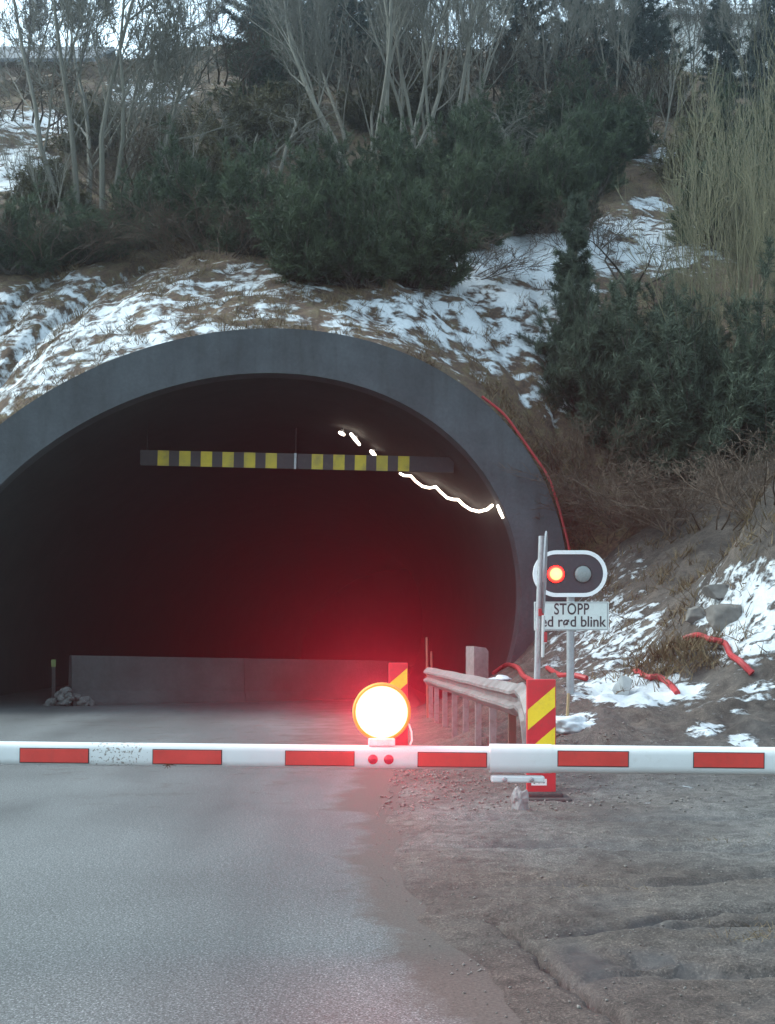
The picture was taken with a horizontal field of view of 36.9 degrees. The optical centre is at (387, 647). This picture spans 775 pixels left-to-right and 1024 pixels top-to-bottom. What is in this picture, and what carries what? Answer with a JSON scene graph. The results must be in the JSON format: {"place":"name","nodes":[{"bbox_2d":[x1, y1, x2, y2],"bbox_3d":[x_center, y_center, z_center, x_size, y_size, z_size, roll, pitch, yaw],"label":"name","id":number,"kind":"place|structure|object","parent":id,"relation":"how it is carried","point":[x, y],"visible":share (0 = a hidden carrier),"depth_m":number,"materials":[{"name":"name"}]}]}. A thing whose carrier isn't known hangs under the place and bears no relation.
{"place":"outdoors","nodes":[
{"label":"outdoors","id":0,"kind":"place"},
{"bbox_2d":[0,681,521,1023],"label":"road","id":1,"kind":"structure","parent":0,"point":[188,895],"depth_m":6.29,"materials":[{"name":"asphalt"}]},
{"bbox_2d":[43,687,94,705],"bbox_3d":[-7.071,1.085,25.835,1.007,0.592,0.730,0,0,27],"label":"rubble heap","id":2,"kind":"object","parent":1,"relation":"on","point":[64,696],"visible":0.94,"depth_m":25.66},
{"bbox_2d":[68,655,392,705],"bbox_3d":[-3.515,0.826,28.005,8.216,1.120,0.640,1,-1,-29],"label":"concrete barrier","id":3,"kind":"object","parent":1,"relation":"on","point":[116,680],"visible":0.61,"depth_m":27.50,"materials":[{"name":"concrete"}]},
{"bbox_2d":[389,663,407,745],"bbox_3d":[0.152,0.747,14.200,0.411,1.113,0.420,0,0,0],"label":"marker board","id":4,"kind":"object","parent":1,"relation":"on","point":[398,675],"visible":0.2,"depth_m":14.18,"materials":[{"name":"red plastic"}]},
{"bbox_2d":[0,0,759,58],"label":"sky","id":5,"kind":"structure","parent":0,"point":[115,42],"materials":[{"name":"white"}]},
{"bbox_2d":[0,42,774,693],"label":"hillside","id":6,"kind":"structure","parent":0,"point":[400,312],"depth_m":27.63,"materials":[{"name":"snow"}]},
{"bbox_2d":[0,120,39,207],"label":"sapling","id":7,"kind":"object","parent":6,"relation":"on","point":[5,155],"visible":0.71,"depth_m":31.24,"materials":[{"name":"brown plant"}]},
{"bbox_2d":[0,170,65,275],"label":"juniper bush","id":8,"kind":"object","parent":6,"relation":"on","point":[15,261],"visible":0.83,"depth_m":28.38,"materials":[{"name":"green plant"}]},
{"bbox_2d":[13,118,75,227],"bbox_3d":[-8.917,-12.159,30.302,1.656,3.287,0.992,0,0,-20],"label":"sapling","id":9,"kind":"object","parent":6,"relation":"on","point":[32,170],"visible":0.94,"depth_m":30.37,"materials":[{"name":"brown plant"}]},
{"bbox_2d":[20,0,75,96],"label":"bare tree","id":10,"kind":"object","parent":6,"relation":"on","point":[43,23],"visible":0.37,"depth_m":41.41,"materials":[{"name":"grey plant"}]},
{"bbox_2d":[0,148,97,211],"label":"scrub bush","id":11,"kind":"object","parent":6,"relation":"on","point":[28,187],"visible":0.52,"depth_m":31.75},
{"bbox_2d":[0,47,115,80],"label":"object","id":12,"kind":"structure","parent":6,"relation":"on","point":[14,55],"depth_m":62.00,"materials":[{"name":"grey tile"}]},
{"bbox_2d":[0,32,137,134],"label":"twiggy brush","id":13,"kind":"object","parent":6,"relation":"on","point":[59,116],"visible":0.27,"depth_m":36.71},
{"bbox_2d":[0,197,176,266],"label":"twiggy brush","id":14,"kind":"object","parent":6,"relation":"on","point":[92,252],"visible":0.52,"depth_m":28.00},
{"bbox_2d":[62,0,118,90],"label":"bare tree","id":15,"kind":"object","parent":6,"relation":"on","point":[81,40],"visible":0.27,"depth_m":43.20,"materials":[{"name":"grey plant"}]},
{"bbox_2d":[33,91,150,157],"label":"scrub bush","id":16,"kind":"object","parent":6,"relation":"on","point":[96,120],"visible":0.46,"depth_m":36.64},
{"bbox_2d":[41,184,147,268],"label":"juniper bush","id":17,"kind":"object","parent":6,"relation":"on","point":[74,244],"visible":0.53,"depth_m":29.01,"materials":[{"name":"green plant"}]},
{"bbox_2d":[0,0,248,219],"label":"bare tree","id":18,"kind":"object","parent":6,"relation":"on","point":[163,41],"visible":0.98,"depth_m":31.51,"materials":[{"name":"grey plant"}]},
{"bbox_2d":[90,163,181,249],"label":"juniper bush","id":19,"kind":"object","parent":6,"relation":"on","point":[136,197],"visible":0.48,"depth_m":29.85,"materials":[{"name":"green plant"}]},
{"bbox_2d":[45,100,236,205],"bbox_3d":[-7.119,-13.694,33.049,5.811,2.527,6.060,0,0,16],"label":"twiggy brush","id":20,"kind":"object","parent":6,"relation":"on","point":[134,151],"visible":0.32,"depth_m":31.95,"materials":[{"name":"plant"}]},
{"bbox_2d":[106,103,215,176],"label":"scrub bush","id":21,"kind":"object","parent":6,"relation":"on","point":[180,130],"visible":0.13,"depth_m":35.85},
{"bbox_2d":[91,171,280,263],"bbox_3d":[-4.582,-10.183,28.496,5.698,1.497,5.464,0,0,-27],"label":"twiggy brush","id":22,"kind":"object","parent":6,"relation":"on","point":[166,219],"visible":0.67,"depth_m":27.60,"materials":[{"name":"plant"}]},
{"bbox_2d":[139,112,259,243],"bbox_3d":[-5.014,-12.374,30.819,3.515,3.650,3.489,0,0,30],"label":"juniper bush","id":23,"kind":"object","parent":6,"relation":"on","point":[187,169],"visible":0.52,"depth_m":30.30,"materials":[{"name":"green plant"}]},
{"bbox_2d":[161,129,268,196],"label":"scrub bush","id":24,"kind":"object","parent":6,"relation":"on","point":[211,151],"visible":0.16,"depth_m":33.66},
{"bbox_2d":[90,0,346,101],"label":"twiggy brush","id":25,"kind":"object","parent":6,"relation":"on","point":[239,44],"visible":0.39,"depth_m":40.96,"materials":[{"name":"plant"}]},
{"bbox_2d":[178,79,298,158],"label":"scrub bush","id":26,"kind":"object","parent":6,"relation":"on","point":[254,124],"visible":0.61,"depth_m":37.54,"materials":[{"name":"plant"}]},
{"bbox_2d":[192,132,287,257],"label":"juniper bush","id":27,"kind":"object","parent":6,"relation":"on","point":[237,188],"visible":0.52,"depth_m":28.81,"materials":[{"name":"green plant"}]},
{"bbox_2d":[206,10,316,100],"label":"juniper bush","id":28,"kind":"object","parent":6,"relation":"on","point":[267,74],"visible":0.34,"depth_m":43.02,"materials":[{"name":"green plant"}]},
{"bbox_2d":[210,0,314,70],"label":"pine tree","id":29,"kind":"object","parent":6,"relation":"on","point":[229,2],"visible":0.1,"depth_m":48.51,"materials":[{"name":"green plant"}]},
{"bbox_2d":[209,67,356,188],"bbox_3d":[-3.209,-15.705,36.380,4.648,3.980,2.742,0,0,15],"label":"bush","id":30,"kind":"object","parent":6,"relation":"on","point":[291,137],"visible":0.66,"depth_m":35.84,"materials":[{"name":"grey plant"}]},
{"bbox_2d":[0,328,566,698],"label":"tunnel portal","id":31,"kind":"object","parent":6,"relation":"on","point":[110,545],"visible":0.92,"depth_m":32.03,"materials":[{"name":"concrete"}]},
{"bbox_2d":[140,420,453,472],"bbox_3d":[-2.028,-4.683,26.201,7.074,1.338,0.081,1,0,0],"label":"height bar","id":32,"kind":"object","parent":31,"relation":"hanging from","point":[439,464],"visible":0.94,"depth_m":26.18,"materials":[{"name":"grey metal"}]},
{"bbox_2d":[481,396,570,549],"bbox_3d":[2.958,-2.034,24.610,1.975,6.560,0.057,0,0,-6],"label":"cable pipe","id":33,"kind":"object","parent":31,"relation":"attached to","point":[526,445],"visible":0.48,"depth_m":24.61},
{"bbox_2d":[243,73,339,147],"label":"scrub bush","id":34,"kind":"object","parent":6,"relation":"on","point":[285,92],"visible":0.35,"depth_m":39.03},
{"bbox_2d":[243,139,359,284],"bbox_3d":[-1.965,-9.907,26.913,2.754,3.490,2.649,0,0,-19],"label":"juniper bush","id":35,"kind":"object","parent":6,"relation":"on","point":[294,258],"visible":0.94,"depth_m":26.49,"materials":[{"name":"green plant"}]},
{"bbox_2d":[270,0,337,152],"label":"bare tree","id":36,"kind":"object","parent":6,"relation":"on","point":[315,46],"visible":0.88,"depth_m":38.46,"materials":[{"name":"grey plant"}]},
{"bbox_2d":[278,126,384,216],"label":"juniper bush","id":37,"kind":"object","parent":6,"relation":"on","point":[330,152],"visible":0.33,"depth_m":33.58,"materials":[{"name":"green plant"}]},
{"bbox_2d":[291,0,381,86],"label":"pine tree","id":38,"kind":"object","parent":6,"relation":"on","point":[363,20],"visible":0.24,"depth_m":47.59,"materials":[{"name":"green plant"}]},
{"bbox_2d":[218,0,495,169],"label":"bare tree","id":39,"kind":"object","parent":6,"relation":"on","point":[285,12],"visible":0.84,"depth_m":38.31,"materials":[{"name":"grey plant"}]},
{"bbox_2d":[307,155,411,288],"bbox_3d":[-0.802,-9.878,27.280,2.689,3.294,2.814,0,0,14],"label":"juniper bush","id":40,"kind":"object","parent":6,"relation":"on","point":[365,253],"visible":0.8,"depth_m":27.01,"materials":[{"name":"green plant"}]},
{"bbox_2d":[228,1,511,103],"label":"twiggy brush","id":41,"kind":"object","parent":6,"relation":"on","point":[349,59],"visible":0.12,"depth_m":42.00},
{"bbox_2d":[325,67,421,132],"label":"scrub bush","id":42,"kind":"object","parent":6,"relation":"on","point":[354,118],"visible":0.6,"depth_m":40.97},
{"bbox_2d":[360,1,423,86],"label":"spruce tree","id":43,"kind":"object","parent":6,"relation":"on","point":[373,45],"visible":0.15,"depth_m":46.99,"materials":[{"name":"green plant"}]},
{"bbox_2d":[355,105,450,215],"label":"juniper bush","id":44,"kind":"object","parent":6,"relation":"on","point":[412,164],"visible":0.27,"depth_m":34.14,"materials":[{"name":"green plant"}]},
{"bbox_2d":[362,128,488,290],"bbox_3d":[0.817,-10.849,29.012,3.311,4.341,3.286,0,0,37],"label":"juniper bush","id":45,"kind":"object","parent":6,"relation":"on","point":[422,227],"visible":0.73,"depth_m":28.64,"materials":[{"name":"green plant"}]},
{"bbox_2d":[329,0,534,158],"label":"bare tree","id":46,"kind":"object","parent":6,"relation":"on","point":[465,66],"visible":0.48,"depth_m":39.00,"materials":[{"name":"grey plant"}]},
{"bbox_2d":[389,64,480,126],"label":"scrub bush","id":47,"kind":"object","parent":6,"relation":"on","point":[416,92],"visible":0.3,"depth_m":41.76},
{"bbox_2d":[325,0,563,97],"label":"twiggy brush","id":48,"kind":"object","parent":6,"relation":"on","point":[508,56],"visible":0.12,"depth_m":45.69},
{"bbox_2d":[400,73,509,186],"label":"juniper bush","id":49,"kind":"object","parent":6,"relation":"on","point":[480,117],"visible":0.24,"depth_m":36.82,"materials":[{"name":"green plant"}]},
{"bbox_2d":[415,111,515,251],"bbox_3d":[2.165,-12.611,31.890,2.902,4.136,2.790,0,0,-11],"label":"juniper bush","id":50,"kind":"object","parent":6,"relation":"on","point":[465,190],"visible":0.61,"depth_m":31.54,"materials":[{"name":"green plant"}]},
{"bbox_2d":[400,211,563,280],"bbox_3d":[1.910,-10.119,30.125,5.478,1.285,5.253,0,0,24],"label":"twiggy brush","id":51,"kind":"object","parent":6,"relation":"on","point":[501,267],"visible":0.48,"depth_m":29.76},
{"bbox_2d":[440,66,552,167],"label":"bush","id":52,"kind":"object","parent":6,"relation":"on","point":[512,122],"visible":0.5,"depth_m":38.45,"materials":[{"name":"green plant"}]},
{"bbox_2d":[379,3,621,115],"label":"twiggy brush","id":53,"kind":"object","parent":6,"relation":"on","point":[499,64],"visible":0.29,"depth_m":42.02,"materials":[{"name":"plant"}]},
{"bbox_2d":[479,130,548,236],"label":"juniper bush","id":54,"kind":"object","parent":6,"relation":"on","point":[513,190],"visible":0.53,"depth_m":33.03,"materials":[{"name":"green plant"}]},
{"bbox_2d":[476,0,561,97],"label":"spruce tree","id":55,"kind":"object","parent":6,"relation":"on","point":[526,3],"visible":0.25,"depth_m":47.86,"materials":[{"name":"green plant"}]},
{"bbox_2d":[479,63,561,156],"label":"juniper bush","id":56,"kind":"object","parent":6,"relation":"on","point":[516,91],"visible":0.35,"depth_m":39.82,"materials":[{"name":"green plant"}]},
{"bbox_2d":[492,95,593,186],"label":"bush","id":57,"kind":"object","parent":6,"relation":"on","point":[529,131],"visible":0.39,"depth_m":37.25,"materials":[{"name":"green plant"}]},
{"bbox_2d":[486,95,600,235],"bbox_3d":[4.617,-13.758,33.724,3.252,4.177,3.276,0,0,-15],"label":"juniper bush","id":58,"kind":"object","parent":6,"relation":"on","point":[554,173],"visible":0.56,"depth_m":33.03,"materials":[{"name":"green plant"}]},
{"bbox_2d":[515,0,597,121],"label":"bare tree","id":59,"kind":"object","parent":6,"relation":"on","point":[556,27],"visible":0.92,"depth_m":42.04,"materials":[{"name":"grey plant"}]},
{"bbox_2d":[515,264,608,361],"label":"pine bush","id":60,"kind":"object","parent":6,"relation":"on","point":[559,309],"visible":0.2,"depth_m":27.78,"materials":[{"name":"green plant"}]},
{"bbox_2d":[533,52,611,148],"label":"juniper bush","id":61,"kind":"object","parent":6,"relation":"on","point":[561,90],"visible":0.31,"depth_m":40.28,"materials":[{"name":"green plant"}]},
{"bbox_2d":[529,270,619,415],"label":"pine bush","id":62,"kind":"object","parent":6,"relation":"on","point":[568,387],"visible":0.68,"depth_m":26.92,"materials":[{"name":"green plant"}]},
{"bbox_2d":[547,191,601,317],"bbox_3d":[4.663,-9.624,29.025,1.444,3.653,1.459,0,0,-20],"label":"young pine","id":63,"kind":"object","parent":6,"relation":"on","point":[576,221],"visible":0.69,"depth_m":28.84,"materials":[{"name":"green plant"}]},
{"bbox_2d":[535,0,627,99],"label":"spruce tree","id":64,"kind":"object","parent":6,"relation":"on","point":[606,49],"visible":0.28,"depth_m":46.16,"materials":[{"name":"green plant"}]},
{"bbox_2d":[513,187,652,248],"bbox_3d":[5.389,-11.756,32.523,4.328,1.241,4.150,0,0,-43],"label":"twiggy brush","id":65,"kind":"object","parent":6,"relation":"on","point":[589,226],"visible":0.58,"depth_m":32.18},
{"bbox_2d":[581,163,601,224],"bbox_3d":[5.874,-13.123,33.704,0.755,1.981,0.763,0,0,-43],"label":"young pine","id":66,"kind":"object","parent":6,"relation":"on","point":[591,171],"visible":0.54,"depth_m":33.61,"materials":[{"name":"green plant"}]},
{"bbox_2d":[550,89,637,197],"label":"juniper bush","id":67,"kind":"object","parent":6,"relation":"on","point":[589,133],"visible":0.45,"depth_m":36.84,"materials":[{"name":"green plant"}]},
{"bbox_2d":[518,411,670,490],"bbox_3d":[4.390,-4.340,26.268,4.772,1.865,4.576,0,0,44],"label":"twiggy brush","id":68,"kind":"object","parent":6,"relation":"on","point":[575,441],"visible":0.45,"depth_m":25.23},
{"bbox_2d":[532,479,677,544],"bbox_3d":[4.678,-2.878,25.620,4.036,1.448,4.209,0,0,27],"label":"twiggy brush","id":69,"kind":"object","parent":6,"relation":"on","point":[590,527],"visible":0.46,"depth_m":24.65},
{"bbox_2d":[577,0,641,101],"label":"bare tree","id":70,"kind":"object","parent":6,"relation":"on","point":[611,21],"visible":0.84,"depth_m":44.10,"materials":[{"name":"grey plant"}]},
{"bbox_2d":[510,28,711,136],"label":"twiggy brush","id":71,"kind":"object","parent":6,"relation":"on","point":[641,88],"visible":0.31,"depth_m":40.26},
{"bbox_2d":[581,75,663,159],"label":"juniper bush","id":72,"kind":"object","parent":6,"relation":"on","point":[638,126],"visible":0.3,"depth_m":39.74,"materials":[{"name":"green plant"}]},
{"bbox_2d":[495,440,774,531],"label":"twiggy brush","id":73,"kind":"object","parent":6,"relation":"on","point":[568,493],"visible":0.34,"depth_m":24.05,"materials":[{"name":"plant"}]},
{"bbox_2d":[554,265,723,456],"bbox_3d":[5.728,-6.634,26.699,3.899,5.146,3.808,0,0,40],"label":"pine bush","id":74,"kind":"object","parent":6,"relation":"on","point":[629,367],"visible":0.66,"depth_m":26.20,"materials":[{"name":"green plant"}]},
{"bbox_2d":[597,0,694,94],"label":"pine tree","id":75,"kind":"object","parent":6,"relation":"on","point":[661,33],"visible":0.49,"depth_m":46.65,"materials":[{"name":"green plant"}]},
{"bbox_2d":[610,0,696,165],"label":"sapling","id":76,"kind":"object","parent":6,"relation":"on","point":[670,86],"visible":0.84,"depth_m":39.92,"materials":[{"name":"grey plant"}]},
{"bbox_2d":[544,0,768,77],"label":"twiggy brush","id":77,"kind":"object","parent":6,"relation":"on","point":[692,37],"visible":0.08,"depth_m":52.44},
{"bbox_2d":[601,385,713,488],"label":"pine bush","id":78,"kind":"object","parent":6,"relation":"on","point":[632,453],"visible":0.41,"depth_m":25.39,"materials":[{"name":"green plant"}]},
{"bbox_2d":[578,204,740,289],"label":"bare shrub","id":79,"kind":"object","parent":6,"relation":"on","point":[614,265],"visible":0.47,"depth_m":30.66,"materials":[{"name":"brown plant"}]},
{"bbox_2d":[614,52,711,116],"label":"scrub bush","id":80,"kind":"object","parent":6,"relation":"on","point":[676,90],"visible":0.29,"depth_m":45.44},
{"bbox_2d":[567,0,774,78],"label":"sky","id":81,"kind":"structure","parent":6,"relation":"on","point":[691,32],"depth_m":64.50,"materials":[{"name":"concrete"}]},
{"bbox_2d":[634,281,735,373],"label":"pine bush","id":82,"kind":"object","parent":6,"relation":"on","point":[653,298],"visible":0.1,"depth_m":27.63,"materials":[{"name":"green plant"}]},
{"bbox_2d":[660,0,715,105],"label":"bare tree","id":83,"kind":"object","parent":6,"relation":"on","point":[702,8],"visible":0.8,"depth_m":47.14,"materials":[{"name":"grey plant"}]},
{"bbox_2d":[638,108,740,188],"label":"scrub bush","id":84,"kind":"object","parent":6,"relation":"on","point":[689,136],"visible":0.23,"depth_m":38.12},
{"bbox_2d":[611,13,774,402],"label":"willow bush","id":85,"kind":"object","parent":6,"relation":"on","point":[708,190],"visible":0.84,"depth_m":26.10,"materials":[{"name":"plant"}]},
{"bbox_2d":[623,267,774,486],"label":"pine bush","id":86,"kind":"object","parent":6,"relation":"on","point":[689,390],"visible":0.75,"depth_m":25.04,"materials":[{"name":"green plant"}]},
{"bbox_2d":[654,233,774,456],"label":"pine bush","id":87,"kind":"object","parent":6,"relation":"on","point":[756,352],"visible":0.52,"depth_m":24.74,"materials":[{"name":"green plant"}]},
{"bbox_2d":[662,120,774,254],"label":"bush","id":88,"kind":"object","parent":6,"relation":"on","point":[703,163],"visible":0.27,"depth_m":32.88,"materials":[{"name":"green plant"}]},
{"bbox_2d":[663,62,774,174],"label":"juniper bush","id":89,"kind":"object","parent":6,"relation":"on","point":[723,108],"visible":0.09,"depth_m":38.96,"materials":[{"name":"green plant"}]},
{"bbox_2d":[694,0,746,109],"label":"spruce tree","id":90,"kind":"object","parent":6,"relation":"on","point":[722,43],"visible":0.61,"depth_m":46.12,"materials":[{"name":"green plant"}]},
{"bbox_2d":[692,0,774,344],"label":"willow bush","id":91,"kind":"object","parent":6,"relation":"on","point":[741,203],"visible":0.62,"depth_m":27.60,"materials":[{"name":"plant"}]},
{"bbox_2d":[713,0,772,125],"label":"bare tree","id":92,"kind":"object","parent":6,"relation":"on","point":[735,16],"visible":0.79,"depth_m":45.02,"materials":[{"name":"grey plant"}]},
{"bbox_2d":[726,0,774,115],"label":"pine tree","id":93,"kind":"object","parent":6,"relation":"on","point":[753,69],"visible":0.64,"depth_m":45.09,"materials":[{"name":"green plant"}]},
{"bbox_2d":[732,122,774,241],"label":"juniper bush","id":94,"kind":"object","parent":6,"relation":"on","point":[770,156],"visible":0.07,"depth_m":33.71,"materials":[{"name":"green plant"}]},
{"bbox_2d":[466,646,487,677],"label":"concrete block","id":95,"kind":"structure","parent":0,"point":[476,661],"depth_m":21.36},
{"bbox_2d":[385,456,774,1023],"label":"verge","id":96,"kind":"structure","parent":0,"point":[724,704],"depth_m":7.76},
{"bbox_2d":[0,682,774,782],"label":"boom barrier","id":97,"kind":"object","parent":96,"relation":"on","point":[381,712],"visible":1,"depth_m":4.96,"materials":[{"name":"metal"}]},
{"bbox_2d":[423,667,525,774],"bbox_3d":[0.991,0.813,15.226,0.175,0.975,10.167,0,0,-3],"label":"guard rail","id":98,"kind":"object","parent":96,"relation":"on","point":[493,695],"visible":0.8,"depth_m":13.77,"materials":[{"name":"metal"}]},
{"bbox_2d":[511,786,528,809],"bbox_3d":[1.038,1.205,9.106,0.144,0.236,0.088,0,0,0],"label":"rock","id":99,"kind":"object","parent":96,"relation":"on","point":[519,799],"visible":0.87,"depth_m":9.08,"materials":[{"name":"grey stone"}]},
{"bbox_2d":[534,531,547,678],"bbox_3d":[1.466,0.082,11.207,0.151,2.397,0.801,0,0,8],"label":"sign post","id":100,"kind":"object","parent":96,"relation":"on","point":[540,637],"visible":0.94,"depth_m":11.17,"materials":[{"name":"metal"}]},
{"bbox_2d":[526,679,571,801],"bbox_3d":[1.315,0.786,9.800,0.429,1.033,0.420,0,0,0],"label":"marker board","id":101,"kind":"object","parent":96,"relation":"on","point":[540,711],"visible":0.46,"depth_m":9.78,"materials":[{"name":"red plastic"}]},
{"bbox_2d":[533,550,608,694],"bbox_3d":[2.365,-0.288,15.019,0.980,1.919,0.165,0,0,0],"label":"signal sign","id":102,"kind":"object","parent":96,"relation":"on","point":[572,575],"visible":0.91,"depth_m":14.97,"materials":[{"name":"galvanised steel"},{"name":"white paint"},{"name":"dark ink"}]},
{"bbox_2d":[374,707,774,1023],"bbox_3d":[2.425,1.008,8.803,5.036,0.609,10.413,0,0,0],"label":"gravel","id":103,"kind":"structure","parent":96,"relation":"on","point":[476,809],"depth_m":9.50,"materials":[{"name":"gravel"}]},
{"bbox_2d":[556,715,595,733],"bbox_3d":[1.986,0.855,12.563,0.578,0.243,0.414,0,0,0],"label":"snow lump","id":104,"kind":"object","parent":96,"relation":"on","point":[573,724],"visible":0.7,"depth_m":12.41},
{"bbox_2d":[560,440,773,537],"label":"twiggy brush","id":105,"kind":"object","parent":96,"relation":"on","point":[666,512],"visible":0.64,"depth_m":22.45,"materials":[{"name":"plant"}]},
{"bbox_2d":[641,420,774,514],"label":"twiggy brush","id":106,"kind":"object","parent":96,"relation":"on","point":[730,485],"visible":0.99,"depth_m":17.35,"materials":[{"name":"plant"}]},
{"bbox_2d":[684,632,754,675],"bbox_3d":[4.527,0.068,15.962,0.252,0.586,2.526,0,0,-4],"label":"cable pipe","id":107,"kind":"object","parent":96,"relation":"on","point":[744,665],"visible":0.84,"depth_m":15.55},
{"bbox_2d":[705,603,741,631],"bbox_3d":[4.860,-0.409,16.493,0.606,0.421,0.414,0,0,0],"label":"rock","id":108,"kind":"object","parent":96,"relation":"on","point":[717,615],"visible":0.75,"depth_m":16.39,"materials":[{"name":"grey stone"}]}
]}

